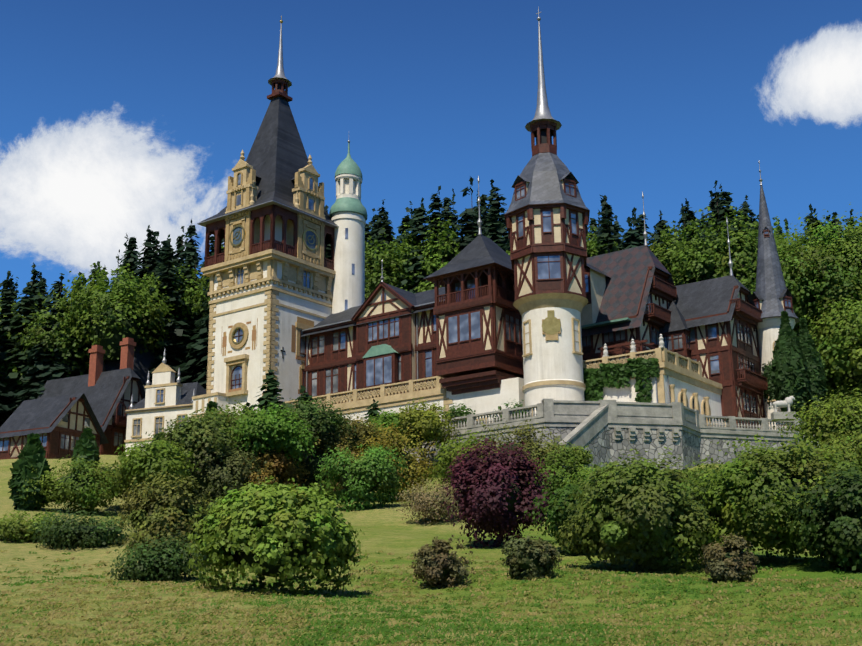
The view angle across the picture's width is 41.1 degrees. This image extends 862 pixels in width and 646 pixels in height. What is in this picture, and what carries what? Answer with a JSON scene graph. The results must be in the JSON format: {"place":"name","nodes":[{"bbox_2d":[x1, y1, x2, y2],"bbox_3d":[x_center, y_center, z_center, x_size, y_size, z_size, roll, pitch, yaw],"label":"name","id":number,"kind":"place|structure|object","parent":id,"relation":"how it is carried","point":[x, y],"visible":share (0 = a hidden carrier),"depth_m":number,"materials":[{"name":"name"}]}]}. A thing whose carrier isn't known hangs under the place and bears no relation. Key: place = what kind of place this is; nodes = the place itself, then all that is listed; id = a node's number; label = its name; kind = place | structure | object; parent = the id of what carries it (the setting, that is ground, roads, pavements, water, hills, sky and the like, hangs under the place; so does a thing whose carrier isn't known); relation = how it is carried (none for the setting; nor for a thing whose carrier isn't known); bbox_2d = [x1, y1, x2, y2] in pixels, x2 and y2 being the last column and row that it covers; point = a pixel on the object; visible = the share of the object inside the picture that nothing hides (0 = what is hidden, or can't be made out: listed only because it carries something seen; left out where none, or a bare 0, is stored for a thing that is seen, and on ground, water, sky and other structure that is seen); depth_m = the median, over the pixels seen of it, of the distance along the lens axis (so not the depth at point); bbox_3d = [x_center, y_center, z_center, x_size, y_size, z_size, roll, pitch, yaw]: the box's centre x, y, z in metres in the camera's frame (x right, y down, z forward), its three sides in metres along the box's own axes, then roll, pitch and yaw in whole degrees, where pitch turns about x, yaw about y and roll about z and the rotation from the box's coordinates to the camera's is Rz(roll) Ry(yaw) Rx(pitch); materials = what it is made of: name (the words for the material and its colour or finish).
{"place":"outdoors","nodes":[
{"label":"outdoors","id":0,"kind":"place"},
{"bbox_2d":[10,380,141,456],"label":"half-timbered wall","id":1,"kind":"structure","parent":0,"point":[61,423],"depth_m":133.97,"materials":[{"name":"beige paint"}]},
{"bbox_2d":[193,79,360,414],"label":"tower","id":2,"kind":"structure","parent":0,"point":[288,365],"depth_m":124.46,"materials":[{"name":"white paint"}]},
{"bbox_2d":[191,159,335,417],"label":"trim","id":3,"kind":"structure","parent":2,"relation":"on","point":[294,268],"depth_m":125.81,"materials":[{"name":"stone"}]},
{"bbox_2d":[217,169,331,368],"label":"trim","id":4,"kind":"structure","parent":3,"relation":"on","point":[308,256],"depth_m":126.95,"materials":[{"name":"stone"}]},
{"bbox_2d":[221,318,304,393],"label":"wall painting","id":5,"kind":"object","parent":4,"relation":"attached to","point":[224,343],"visible":0.6,"depth_m":123.85},
{"bbox_2d":[208,242,330,341],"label":"balustrade","id":6,"kind":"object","parent":4,"relation":"on","point":[264,249],"visible":0.04,"depth_m":124.50,"materials":[{"name":"brown wood"}]},
{"bbox_2d":[229,225,319,343],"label":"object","id":7,"kind":"structure","parent":4,"relation":"on","point":[240,243],"depth_m":126.48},
{"bbox_2d":[233,227,315,248],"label":"tower clock","id":8,"kind":"object","parent":4,"relation":"attached to","point":[308,233],"depth_m":127.46,"materials":[{"name":"metal"}]},
{"bbox_2d":[226,150,324,217],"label":"finials","id":9,"kind":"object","parent":3,"relation":"on","point":[252,202],"visible":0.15,"depth_m":127.43,"materials":[{"name":"stone"}]},
{"bbox_2d":[197,200,338,236],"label":"roof eaves","id":10,"kind":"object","parent":2,"relation":"on","point":[222,217],"visible":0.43,"depth_m":126.68,"materials":[{"name":"brown wood"}]},
{"bbox_2d":[199,96,337,225],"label":"tower roof","id":11,"kind":"structure","parent":10,"relation":"on","point":[277,159],"depth_m":131.47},
{"bbox_2d":[222,316,313,388],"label":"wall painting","id":12,"kind":"object","parent":2,"relation":"attached to","point":[305,321],"visible":0.67,"depth_m":124.72},
{"bbox_2d":[268,23,349,142],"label":"spire","id":13,"kind":"structure","parent":2,"relation":"on","point":[279,74],"depth_m":136.47,"materials":[{"name":"silver metal"}]},
{"bbox_2d":[306,288,430,401],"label":"half-timbered wall","id":14,"kind":"structure","parent":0,"point":[388,306],"depth_m":118.20,"materials":[{"name":"beige paint"}]},
{"bbox_2d":[0,455,861,645],"bbox_3d":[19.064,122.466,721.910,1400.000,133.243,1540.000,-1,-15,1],"label":"terrain","id":15,"kind":"structure","parent":0,"point":[384,529],"depth_m":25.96,"materials":[{"name":"green plant"}]},
{"bbox_2d":[0,418,126,456],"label":"wall","id":16,"kind":"structure","parent":15,"relation":"on","point":[55,436],"depth_m":132.01,"materials":[{"name":"brown wood"}]},
{"bbox_2d":[0,337,192,459],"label":"outbuildings","id":17,"kind":"structure","parent":15,"relation":"on","point":[75,433],"depth_m":139.43,"materials":[{"name":"white paint"}]},
{"bbox_2d":[124,363,192,442],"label":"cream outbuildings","id":18,"kind":"structure","parent":17,"relation":"attached to","point":[162,367],"depth_m":139.33,"materials":[{"name":"beige stone"}]},
{"bbox_2d":[129,350,194,408],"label":"finials","id":19,"kind":"object","parent":17,"relation":"on","point":[164,361],"visible":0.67,"depth_m":140.84,"materials":[{"name":"white stone"}]},
{"bbox_2d":[0,336,205,443],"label":"slate outbuildings","id":20,"kind":"structure","parent":15,"relation":"on","point":[47,406],"depth_m":144.23,"materials":[{"name":"grey stone"}]},
{"bbox_2d":[331,173,365,313],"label":"round tower","id":21,"kind":"structure","parent":15,"relation":"on","point":[346,283],"depth_m":130.75,"materials":[{"name":"paint"}]},
{"bbox_2d":[329,143,367,219],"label":"dome roof","id":22,"kind":"structure","parent":21,"relation":"on","point":[348,165],"depth_m":132.87,"materials":[{"name":"green metal"}]},
{"bbox_2d":[303,282,524,423],"bbox_3d":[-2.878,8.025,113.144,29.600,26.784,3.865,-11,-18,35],"label":"wing","id":23,"kind":"structure","parent":15,"relation":"on","point":[356,319],"depth_m":116.89,"materials":[{"name":"brown wood"}]},
{"bbox_2d":[282,376,452,450],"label":"balustrade","id":24,"kind":"object","parent":23,"relation":"attached to","point":[363,403],"visible":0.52,"depth_m":111.66,"materials":[{"name":"beige stone"}]},
{"bbox_2d":[304,311,437,403],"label":"wing timber","id":25,"kind":"object","parent":23,"relation":"attached to","point":[394,341],"visible":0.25,"depth_m":118.64,"materials":[{"name":"brown wood"}]},
{"bbox_2d":[302,300,439,391],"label":"drainpipe","id":26,"kind":"object","parent":23,"relation":"attached to","point":[351,320],"visible":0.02,"depth_m":121.79,"materials":[{"name":"grey metal"}]},
{"bbox_2d":[301,281,444,336],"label":"roof","id":27,"kind":"structure","parent":23,"relation":"on","point":[420,298],"depth_m":121.47,"materials":[{"name":"grey tile"}]},
{"bbox_2d":[363,344,399,358],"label":"awning","id":28,"kind":"object","parent":23,"relation":"attached to","point":[382,349],"visible":0.71,"depth_m":116.65,"materials":[{"name":"green metal"}]},
{"bbox_2d":[8,311,827,510],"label":"conifer trees","id":29,"kind":"object","parent":15,"relation":"on","point":[795,369],"visible":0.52,"depth_m":105.44,"materials":[{"name":"green plant"}]},
{"bbox_2d":[0,386,861,596],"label":"garden shrubs","id":30,"kind":"object","parent":15,"relation":"on","point":[218,533],"visible":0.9,"depth_m":36.76,"materials":[{"name":"green plant"}]},
{"bbox_2d":[0,204,861,413],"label":"forest broadleaf","id":31,"kind":"object","parent":15,"relation":"on","point":[835,339],"visible":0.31,"depth_m":150.82,"materials":[{"name":"green plant"}]},
{"bbox_2d":[0,176,861,426],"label":"forest conifers","id":32,"kind":"object","parent":15,"relation":"on","point":[189,357],"visible":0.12,"depth_m":164.80,"materials":[{"name":"green plant"}]},
{"bbox_2d":[6,190,861,504],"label":"tree trunks","id":33,"kind":"object","parent":15,"relation":"on","point":[366,284],"visible":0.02,"depth_m":158.60,"materials":[{"name":"brown plant"}]},
{"bbox_2d":[15,261,861,576],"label":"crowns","id":34,"kind":"object","parent":15,"relation":"on","point":[311,467],"visible":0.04,"depth_m":74.18,"materials":[{"name":"green plant"}]},
{"bbox_2d":[405,424,819,472],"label":"terrace rubble","id":35,"kind":"object","parent":15,"relation":"on","point":[604,445],"depth_m":93.20,"materials":[{"name":"stone"}]},
{"bbox_2d":[405,399,815,450],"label":"cream terrace","id":36,"kind":"structure","parent":35,"relation":"on","point":[589,420],"depth_m":93.42,"materials":[{"name":"grey stone"}]},
{"bbox_2d":[441,407,819,429],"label":"terrace balusters","id":37,"kind":"object","parent":36,"relation":"on","point":[530,415],"visible":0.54,"depth_m":97.86,"materials":[{"name":"grey stone"}]},
{"bbox_2d":[770,396,794,411],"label":"lion statue","id":38,"kind":"object","parent":36,"relation":"on","point":[787,402],"visible":0.98,"depth_m":94.62,"materials":[{"name":"stone"}]},
{"bbox_2d":[655,374,669,402],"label":"zinc wings","id":39,"kind":"object","parent":15,"relation":"on","point":[667,387],"visible":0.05,"depth_m":98.09},
{"bbox_2d":[581,268,783,426],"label":"half-timbered wall","id":40,"kind":"structure","parent":15,"relation":"on","point":[589,313],"depth_m":110.36,"materials":[{"name":"beige paint"}]},
{"bbox_2d":[581,245,678,336],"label":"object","id":41,"kind":"object","parent":40,"relation":"on","point":[625,270],"visible":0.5,"depth_m":111.80,"materials":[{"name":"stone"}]},
{"bbox_2d":[584,227,793,332],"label":"slate wings","id":42,"kind":"object","parent":40,"relation":"on","point":[704,298],"visible":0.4,"depth_m":111.78},
{"bbox_2d":[755,185,798,323],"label":"conical spire","id":43,"kind":"structure","parent":42,"relation":"on","point":[770,285],"depth_m":114.94,"materials":[{"name":"metal"}]},
{"bbox_2d":[583,340,789,425],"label":"cream wings","id":44,"kind":"object","parent":15,"relation":"on","point":[675,365],"visible":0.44,"depth_m":100.93,"materials":[{"name":"paint"}]},
{"bbox_2d":[583,357,659,402],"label":"ivy","id":45,"kind":"object","parent":44,"relation":"on","point":[597,380],"visible":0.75,"depth_m":99.81,"materials":[{"name":"green plant"}]},
{"bbox_2d":[582,230,792,428],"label":"castle wing","id":46,"kind":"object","parent":15,"relation":"on","point":[718,349],"depth_m":109.12,"materials":[{"name":"brown wood"}]},
{"bbox_2d":[757,317,800,429],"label":"turret wall","id":47,"kind":"structure","parent":15,"relation":"on","point":[768,330],"depth_m":112.75,"materials":[{"name":"paint"}]},
{"bbox_2d":[0,0,861,310],"label":"sky","id":48,"kind":"structure","parent":0,"point":[118,118],"materials":[{"name":"blue"}]},
{"bbox_2d":[439,306,503,357],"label":"half-timbered wall","id":49,"kind":"structure","parent":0,"point":[500,345],"depth_m":105.32,"materials":[{"name":"beige paint"}]},
{"bbox_2d":[433,266,523,424],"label":"bay","id":50,"kind":"object","parent":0,"point":[469,348],"depth_m":106.34,"materials":[{"name":"brown wood"}]},
{"bbox_2d":[425,262,523,391],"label":"bay timber","id":51,"kind":"object","parent":50,"relation":"on","point":[481,358],"visible":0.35,"depth_m":106.27,"materials":[{"name":"brown wood"}]},
{"bbox_2d":[424,235,511,278],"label":"pavilion roof","id":52,"kind":"structure","parent":51,"relation":"on","point":[479,250],"depth_m":109.10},
{"bbox_2d":[477,175,481,234],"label":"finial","id":53,"kind":"object","parent":52,"relation":"on","point":[479,222],"visible":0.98,"depth_m":111.55,"materials":[{"name":"silver metal"}]},
{"bbox_2d":[506,120,587,300],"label":"central tower","id":54,"kind":"structure","parent":0,"point":[534,250],"depth_m":102.71,"materials":[{"name":"brown wood"}]},
{"bbox_2d":[525,7,561,131],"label":"spire","id":55,"kind":"structure","parent":54,"relation":"on","point":[542,113],"depth_m":108.88,"materials":[{"name":"silver metal"}]},
{"bbox_2d":[504,203,589,289],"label":"tower trim","id":56,"kind":"structure","parent":54,"relation":"on","point":[549,285],"depth_m":102.16,"materials":[{"name":"brown wood"}]},
{"bbox_2d":[504,152,589,222],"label":"turret roof","id":57,"kind":"structure","parent":54,"relation":"on","point":[544,174],"depth_m":104.30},
{"bbox_2d":[512,179,583,295],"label":"half-timbered wall","id":58,"kind":"structure","parent":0,"point":[526,288],"depth_m":102.61,"materials":[{"name":"beige paint"}]},
{"bbox_2d":[522,307,584,415],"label":"tower wall","id":59,"kind":"structure","parent":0,"point":[558,359],"depth_m":100.53,"materials":[{"name":"white paint"}]},
{"bbox_2d":[513,293,587,391],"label":"molding","id":60,"kind":"structure","parent":59,"relation":"attached to","point":[522,305],"depth_m":101.33,"materials":[{"name":"beige stone"}]},
{"bbox_2d":[542,310,560,334],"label":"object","id":61,"kind":"structure","parent":59,"relation":"attached to","point":[551,324],"depth_m":100.72,"materials":[{"name":"yellow stone"}]},
{"bbox_2d":[542,319,560,340],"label":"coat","id":62,"kind":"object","parent":59,"relation":"attached to","point":[551,337],"visible":0.5,"depth_m":100.47,"materials":[{"name":"beige stone"}]},
{"bbox_2d":[522,317,582,415],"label":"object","id":63,"kind":"object","parent":59,"relation":"attached to","point":[573,340],"visible":0.4,"depth_m":101.48,"materials":[{"name":"beige stone"}]},
{"bbox_2d":[581,317,630,328],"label":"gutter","id":64,"kind":"object","parent":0,"point":[610,322],"visible":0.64,"depth_m":108.63,"materials":[{"name":"green metal"}]},
{"label":"white terrace","id":65,"kind":"structure","parent":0},
{"bbox_2d":[669,384,710,425],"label":"posts","id":66,"kind":"object","parent":65,"relation":"on","point":[684,391],"visible":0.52,"depth_m":101.70,"materials":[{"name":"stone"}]},
{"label":"statue wings","id":67,"kind":"object","parent":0,"visible":0},
{"bbox_2d":[603,343,607,354],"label":"terrace statue","id":68,"kind":"object","parent":67,"relation":"on","point":[605,348],"visible":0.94,"depth_m":101.74,"materials":[{"name":"stone"}]},
{"bbox_2d":[630,339,635,350],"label":"terrace statue","id":69,"kind":"object","parent":67,"relation":"on","point":[632,343],"visible":0.92,"depth_m":100.18,"materials":[{"name":"stone"}]},
{"bbox_2d":[659,334,663,345],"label":"terrace statue","id":70,"kind":"object","parent":67,"relation":"on","point":[661,341],"visible":0.9,"depth_m":98.63,"materials":[{"name":"stone"}]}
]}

